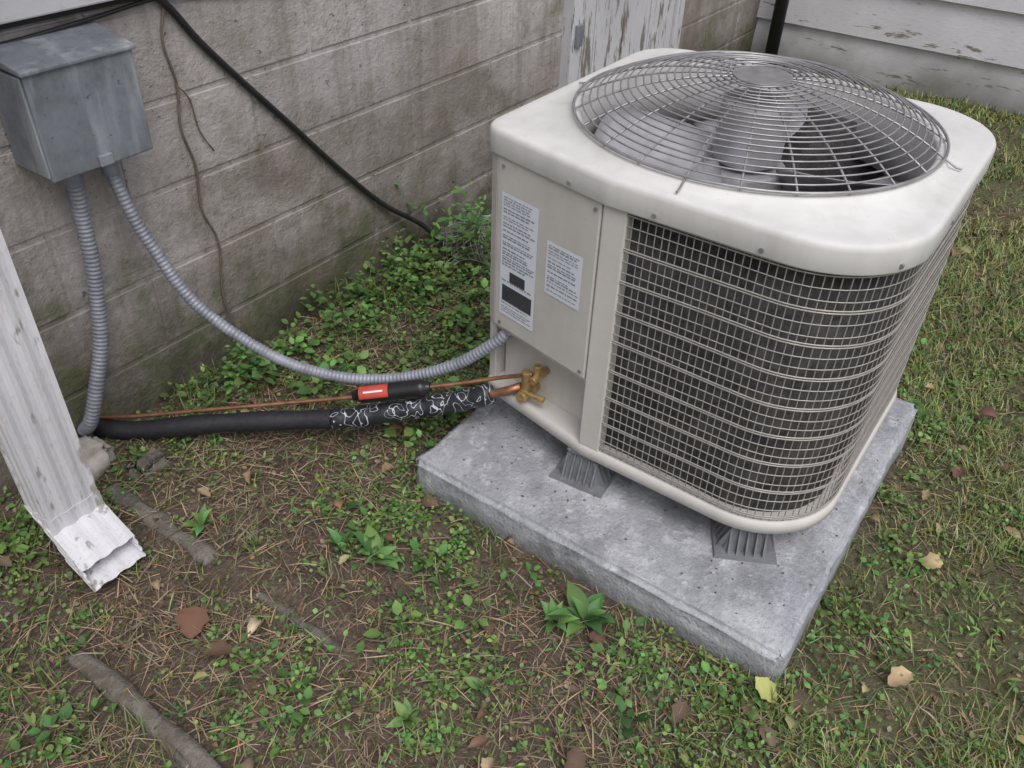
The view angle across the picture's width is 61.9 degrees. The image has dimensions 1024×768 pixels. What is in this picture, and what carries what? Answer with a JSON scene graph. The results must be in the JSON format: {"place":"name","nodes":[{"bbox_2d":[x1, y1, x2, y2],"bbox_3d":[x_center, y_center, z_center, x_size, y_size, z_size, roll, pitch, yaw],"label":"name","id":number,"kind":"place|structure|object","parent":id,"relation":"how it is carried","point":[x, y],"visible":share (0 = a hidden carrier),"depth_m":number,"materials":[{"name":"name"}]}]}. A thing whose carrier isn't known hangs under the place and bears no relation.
{"place":"outdoors","nodes":[
{"label":"outdoors","id":0,"kind":"place"},
{"bbox_2d":[0,64,1023,767],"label":"ground","id":1,"kind":"structure","parent":0,"point":[142,530],"depth_m":1.77,"materials":[{"name":"soil"}]},
{"bbox_2d":[0,505,36,576],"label":"grass tuft","id":2,"kind":"object","parent":1,"relation":"on","point":[10,532],"visible":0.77,"depth_m":1.85,"materials":[{"name":"green plant"}]},
{"bbox_2d":[0,581,153,757],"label":"grass tuft","id":3,"kind":"object","parent":1,"relation":"on","point":[17,683],"visible":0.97,"depth_m":1.59,"materials":[{"name":"green plant"}]},
{"bbox_2d":[78,435,116,481],"bbox_3d":[-1.029,0.188,2.052,0.119,0.106,0.128,25,43,26],"label":"broken concrete piece","id":4,"kind":"object","parent":1,"relation":"on","point":[99,454],"visible":0.46,"depth_m":2.03,"materials":[{"name":"concrete"}]},
{"bbox_2d":[44,692,225,767],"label":"grass tuft","id":5,"kind":"object","parent":1,"relation":"on","point":[137,740],"visible":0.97,"depth_m":1.50,"materials":[{"name":"green plant"}]},
{"bbox_2d":[66,649,221,767],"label":"root","id":6,"kind":"object","parent":1,"relation":"on","point":[112,682],"visible":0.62,"depth_m":1.55,"materials":[{"name":"wood"}]},
{"bbox_2d":[124,446,170,481],"bbox_3d":[-0.878,0.204,2.068,0.100,0.063,0.105,25,43,26],"label":"broken concrete piece","id":7,"kind":"object","parent":1,"relation":"on","point":[157,458],"visible":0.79,"depth_m":2.05,"materials":[{"name":"grey concrete"}]},
{"bbox_2d":[101,481,219,565],"bbox_3d":[-0.803,0.340,1.955,0.424,0.094,0.107,25,43,26],"label":"root","id":8,"kind":"object","parent":1,"relation":"on","point":[198,551],"visible":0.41,"depth_m":1.92,"materials":[{"name":"wood"}]},
{"bbox_2d":[180,503,214,536],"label":"broadleaf weed","id":9,"kind":"object","parent":1,"relation":"on","point":[201,517],"visible":1,"depth_m":1.91,"materials":[{"name":"green plant"}]},
{"bbox_2d":[160,7,247,349],"bbox_3d":[-0.751,-0.466,2.135,0.030,0.947,0.084,25,43,26],"label":"dead vine","id":10,"kind":"object","parent":1,"relation":"on","point":[184,138],"visible":0.92,"depth_m":2.04,"materials":[{"name":"brown plant"}]},
{"bbox_2d":[163,357,257,414],"bbox_3d":[-0.806,0.012,2.259,0.237,0.094,0.283,25,43,26],"label":"grass tuft","id":11,"kind":"object","parent":1,"relation":"on","point":[208,391],"visible":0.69,"depth_m":2.27,"materials":[{"name":"green plant"}]},
{"bbox_2d":[93,409,331,439],"bbox_3d":[-0.756,0.097,2.120,0.661,0.123,0.067,4,38,2],"label":"insulated suction line","id":12,"kind":"object","parent":1,"relation":"on","point":[253,421],"visible":0.91,"depth_m":2.10,"materials":[{"name":"plastic"}]},
{"bbox_2d":[255,591,345,655],"bbox_3d":[-0.442,0.508,1.765,0.302,0.083,0.079,25,43,26],"label":"concrete edging","id":13,"kind":"object","parent":1,"relation":"on","point":[318,632],"visible":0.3,"depth_m":1.73,"materials":[{"name":"grey concrete"}]},
{"bbox_2d":[155,0,452,255],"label":"black cable","id":14,"kind":"object","parent":1,"relation":"on","point":[194,36],"visible":0.94,"depth_m":2.20,"materials":[{"name":"black rubber"}]},
{"bbox_2d":[158,205,453,415],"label":"wall base weeds","id":15,"kind":"object","parent":1,"relation":"on","point":[240,366],"depth_m":2.38,"materials":[{"name":"green plant"}]},
{"bbox_2d":[325,526,353,551],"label":"broadleaf weed","id":16,"kind":"object","parent":1,"relation":"on","point":[337,537],"visible":0.99,"depth_m":1.90,"materials":[{"name":"green plant"}]},
{"bbox_2d":[309,257,406,353],"bbox_3d":[-0.479,-0.262,2.619,0.273,0.108,0.419,25,43,26],"label":"grass tuft","id":17,"kind":"object","parent":1,"relation":"on","point":[362,284],"visible":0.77,"depth_m":2.65,"materials":[{"name":"green plant"}]},
{"bbox_2d":[252,222,490,447],"bbox_3d":[-0.102,-0.307,2.675,0.774,0.162,1.514,25,43,26],"label":"ground ivy","id":18,"kind":"object","parent":1,"relation":"on","point":[280,344],"visible":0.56,"depth_m":2.51,"materials":[{"name":"green plant"}]},
{"bbox_2d":[351,524,403,569],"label":"broadleaf weed","id":19,"kind":"object","parent":1,"relation":"on","point":[367,542],"visible":0.98,"depth_m":1.87,"materials":[{"name":"green plant"}]},
{"bbox_2d":[0,0,757,414],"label":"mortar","id":20,"kind":"object","parent":1,"relation":"on","point":[48,236],"depth_m":2.25,"materials":[{"name":"grey concrete"}]},
{"bbox_2d":[0,0,112,24],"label":"sill trim","id":21,"kind":"structure","parent":20,"relation":"on","point":[14,10],"depth_m":1.61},
{"bbox_2d":[0,0,154,43],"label":"thin wire","id":22,"kind":"object","parent":21,"relation":"attached to","point":[90,18],"visible":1,"depth_m":1.71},
{"bbox_2d":[0,0,136,29],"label":"sill gap","id":23,"kind":"object","parent":20,"relation":"on","point":[56,15],"depth_m":1.69,"materials":[{"name":"black"}]},
{"bbox_2d":[0,0,760,493],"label":"block courses","id":24,"kind":"object","parent":20,"relation":"attached to","point":[238,36],"visible":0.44,"depth_m":2.28,"materials":[{"name":"grey concrete"}]},
{"bbox_2d":[0,21,152,187],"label":"electrical disconnect box","id":25,"kind":"object","parent":24,"relation":"attached to","point":[72,110],"visible":1,"depth_m":1.67,"materials":[{"name":"paint"}]},
{"bbox_2d":[66,185,108,435],"bbox_3d":[-0.978,-0.148,1.943,0.080,0.627,0.170,25,43,26],"label":"flexible conduit","id":26,"kind":"object","parent":25,"relation":"attached to","point":[87,426],"visible":0.98,"depth_m":1.94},
{"bbox_2d":[578,0,595,79],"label":"board","id":27,"kind":"object","parent":20,"relation":"attached to","point":[588,33],"visible":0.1,"depth_m":3.29,"materials":[{"name":"white wood"}]},
{"bbox_2d":[590,0,611,73],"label":"board","id":28,"kind":"object","parent":20,"relation":"attached to","point":[601,33],"visible":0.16,"depth_m":3.36,"materials":[{"name":"white wood"}]},
{"bbox_2d":[606,0,624,65],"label":"board","id":29,"kind":"object","parent":20,"relation":"attached to","point":[615,29],"visible":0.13,"depth_m":3.45,"materials":[{"name":"white wood"}]},
{"bbox_2d":[619,0,639,59],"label":"board","id":30,"kind":"object","parent":20,"relation":"attached to","point":[631,9],"visible":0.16,"depth_m":3.52,"materials":[{"name":"white wood"}]},
{"bbox_2d":[634,0,650,52],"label":"board","id":31,"kind":"object","parent":20,"relation":"attached to","point":[642,24],"visible":0.13,"depth_m":3.62,"materials":[{"name":"white wood"}]},
{"bbox_2d":[645,0,663,49],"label":"board","id":32,"kind":"object","parent":20,"relation":"attached to","point":[654,24],"visible":0.15,"depth_m":3.70,"materials":[{"name":"white wood"}]},
{"bbox_2d":[658,0,674,47],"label":"board","id":33,"kind":"object","parent":20,"relation":"attached to","point":[666,22],"visible":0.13,"depth_m":3.79,"materials":[{"name":"white wood"}]},
{"bbox_2d":[385,696,422,729],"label":"broadleaf weed","id":34,"kind":"object","parent":1,"relation":"on","point":[409,712],"visible":1,"depth_m":1.57,"materials":[{"name":"green plant"}]},
{"bbox_2d":[314,661,511,767],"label":"grass tuft","id":35,"kind":"object","parent":1,"relation":"on","point":[354,734],"visible":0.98,"depth_m":1.53,"materials":[{"name":"green plant"}]},
{"bbox_2d":[400,366,433,399],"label":"broadleaf weed","id":36,"kind":"object","parent":1,"relation":"on","point":[404,369],"visible":0.02,"depth_m":2.33,"materials":[{"name":"green plant"}]},
{"bbox_2d":[321,713,530,767],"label":"grass tuft","id":37,"kind":"object","parent":1,"relation":"on","point":[416,765],"visible":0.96,"depth_m":1.50,"materials":[{"name":"green plant"}]},
{"bbox_2d":[396,170,491,267],"bbox_3d":[-0.166,-0.543,2.787,0.308,0.262,0.318,-28,47,-33],"label":"tall weed","id":38,"kind":"object","parent":1,"relation":"on","point":[474,235],"visible":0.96,"depth_m":2.80,"materials":[{"name":"green plant"}]},
{"bbox_2d":[422,206,491,269],"bbox_3d":[-0.142,-0.540,2.938,0.242,0.130,0.382,25,43,26],"label":"weed","id":39,"kind":"object","parent":1,"relation":"on","point":[454,227],"visible":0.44,"depth_m":2.90,"materials":[{"name":"green plant"}]},
{"bbox_2d":[462,676,494,697],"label":"broadleaf weed","id":40,"kind":"object","parent":1,"relation":"on","point":[472,682],"visible":1,"depth_m":1.62,"materials":[{"name":"green plant"}]},
{"bbox_2d":[0,248,970,767],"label":"ground ivy","id":41,"kind":"object","parent":1,"relation":"on","point":[66,710],"visible":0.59,"depth_m":1.70,"materials":[{"name":"green plant"}]},
{"bbox_2d":[452,513,524,571],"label":"grass tuft","id":42,"kind":"object","parent":1,"relation":"on","point":[486,533],"visible":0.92,"depth_m":1.90,"materials":[{"name":"green plant"}]},
{"bbox_2d":[0,186,1023,767],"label":"dead grass straw","id":43,"kind":"object","parent":1,"relation":"on","point":[366,650],"visible":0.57,"depth_m":1.70,"materials":[{"name":"brown plant"}]},
{"bbox_2d":[0,213,1023,767],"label":"chickweed","id":44,"kind":"object","parent":1,"relation":"on","point":[246,655],"visible":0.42,"depth_m":1.72,"materials":[{"name":"green plant"}]},
{"bbox_2d":[0,63,1023,767],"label":"lawn grass","id":45,"kind":"structure","parent":1,"relation":"on","point":[1002,255],"depth_m":2.09,"materials":[{"name":"green plant"}]},
{"bbox_2d":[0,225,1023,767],"bbox_3d":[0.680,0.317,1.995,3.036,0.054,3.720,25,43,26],"label":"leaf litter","id":46,"kind":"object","parent":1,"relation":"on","point":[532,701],"visible":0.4,"depth_m":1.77,"materials":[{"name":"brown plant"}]},
{"bbox_2d":[0,187,1023,767],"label":"clover","id":47,"kind":"object","parent":1,"relation":"on","point":[356,689],"visible":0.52,"depth_m":1.71,"materials":[{"name":"green plant"}]},
{"bbox_2d":[0,131,1023,767],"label":"fallen leaves","id":48,"kind":"object","parent":1,"relation":"on","point":[190,621],"visible":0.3,"depth_m":1.67,"materials":[{"name":"brown plant"}]},
{"bbox_2d":[0,274,1023,767],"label":"creeping weed","id":49,"kind":"object","parent":1,"relation":"on","point":[30,720],"visible":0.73,"depth_m":1.83,"materials":[{"name":"green plant"}]},
{"bbox_2d":[0,270,1023,743],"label":"twigs","id":50,"kind":"object","parent":1,"relation":"on","point":[492,586],"visible":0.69,"depth_m":1.80,"materials":[{"name":"brown wood"}]},
{"bbox_2d":[540,597,579,635],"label":"broadleaf weed","id":51,"kind":"object","parent":1,"relation":"on","point":[552,606],"visible":0.97,"depth_m":1.73,"materials":[{"name":"green plant"}]},
{"bbox_2d":[558,0,583,88],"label":"jamb","id":52,"kind":"object","parent":1,"relation":"on","point":[570,52],"visible":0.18,"depth_m":3.19,"materials":[{"name":"white wood"}]},
{"bbox_2d":[574,23,583,47],"bbox_3d":[0.251,-1.302,3.189,0.014,0.080,0.040,25,43,26],"label":"hasp","id":53,"kind":"object","parent":52,"relation":"attached to","point":[579,29],"visible":1,"depth_m":3.18,"materials":[{"name":"paint"}]},
{"bbox_2d":[547,580,615,637],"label":"broadleaf weed","id":54,"kind":"object","parent":1,"relation":"on","point":[581,605],"visible":0.98,"depth_m":1.74,"materials":[{"name":"green plant"}]},
{"bbox_2d":[571,620,757,767],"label":"grass tuft","id":55,"kind":"object","parent":1,"relation":"on","point":[721,764],"visible":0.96,"depth_m":1.54,"materials":[{"name":"green plant"}]},
{"bbox_2d":[415,397,917,682],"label":"concrete slab","id":56,"kind":"structure","parent":1,"relation":"on","point":[762,635],"depth_m":1.84,"materials":[{"name":"grey concrete"}]},
{"bbox_2d":[329,384,495,429],"bbox_3d":[-0.240,0.054,2.062,0.402,0.156,0.061,3,38,1],"label":"taped section","id":57,"kind":"object","parent":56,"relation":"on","point":[431,405],"visible":0.99,"depth_m":2.05,"materials":[{"name":"black plastic"}]},
{"bbox_2d":[446,409,898,613],"bbox_3d":[0.414,0.107,2.112,0.884,0.004,0.930,25,43,26],"label":"slab debris","id":58,"kind":"object","parent":56,"relation":"on","point":[664,510],"visible":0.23,"depth_m":1.89,"materials":[{"name":"brown plant"}]},
{"bbox_2d":[486,48,995,564],"bbox_3d":[0.463,-0.259,1.902,0.854,0.844,0.825,25,43,26],"label":"air conditioner condenser","id":59,"kind":"object","parent":56,"relation":"on","point":[714,276],"visible":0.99,"depth_m":1.64,"materials":[{"name":"paint"}]},
{"bbox_2d":[106,174,511,384],"bbox_3d":[-0.433,-0.209,1.950,0.916,0.510,0.038,6,38,5],"label":"flexible conduit","id":60,"kind":"object","parent":59,"relation":"attached to","point":[174,279],"visible":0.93,"depth_m":2.02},
{"bbox_2d":[99,372,532,418],"bbox_3d":[-0.517,0.019,2.053,1.134,0.244,0.046,4,38,3],"label":"copper liquid line","id":61,"kind":"object","parent":59,"relation":"attached to","point":[348,397],"visible":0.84,"depth_m":2.09,"materials":[{"name":"brown metal"}]},
{"bbox_2d":[352,379,431,402],"bbox_3d":[-0.288,0.018,2.046,0.194,0.073,0.045,4,38,2],"label":"filter drier","id":62,"kind":"object","parent":61,"relation":"attached to","point":[396,390],"visible":1,"depth_m":2.03,"materials":[{"name":"metal"}]},
{"bbox_2d":[490,382,521,397],"bbox_3d":[-0.028,0.018,2.010,0.114,0.070,0.023,9,38,8],"label":"suction stub","id":63,"kind":"object","parent":59,"relation":"attached to","point":[506,390],"visible":0.76,"depth_m":2.00,"materials":[{"name":"orange metal"}]},
{"bbox_2d":[669,0,684,48],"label":"jamb","id":64,"kind":"object","parent":1,"relation":"on","point":[677,19],"visible":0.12,"depth_m":3.85,"materials":[{"name":"white wood"}]},
{"bbox_2d":[675,643,867,755],"bbox_3d":[0.485,0.587,1.596,0.359,0.076,0.227,10,38,10],"label":"grass tuft","id":65,"kind":"object","parent":1,"relation":"on","point":[779,718],"visible":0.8,"depth_m":1.60,"materials":[{"name":"green plant"}]},
{"bbox_2d":[809,540,923,650],"bbox_3d":[0.752,0.458,1.794,0.185,0.058,0.306,25,43,26],"label":"grass tuft","id":66,"kind":"object","parent":1,"relation":"on","point":[857,575],"visible":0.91,"depth_m":1.80,"materials":[{"name":"green plant"}]},
{"bbox_2d":[750,0,1023,115],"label":"clapboard wing","id":67,"kind":"structure","parent":1,"relation":"on","point":[973,50],"depth_m":4.34,"materials":[{"name":"white wood"}]},
{"bbox_2d":[765,0,788,64],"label":"corner drainpipe","id":68,"kind":"object","parent":67,"relation":"attached to","point":[776,25],"depth_m":4.58,"materials":[{"name":"black metal"}]},
{"bbox_3d":[-1.033,-1.737,0.286,0.460,0.040,8.860,25,43,26],"label":"soffit","id":69,"kind":"object","parent":67,"relation":"attached to","visible":0},
{"bbox_2d":[0,229,145,591],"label":"downspout","id":70,"kind":"object","parent":69,"relation":"attached to","point":[89,533],"visible":1,"depth_m":1.65,"materials":[{"name":"paint"}]},
{"bbox_2d":[897,374,935,430],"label":"grass tuft","id":71,"kind":"object","parent":1,"relation":"on","point":[914,397],"visible":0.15,"depth_m":2.34,"materials":[{"name":"green plant"}]}
]}

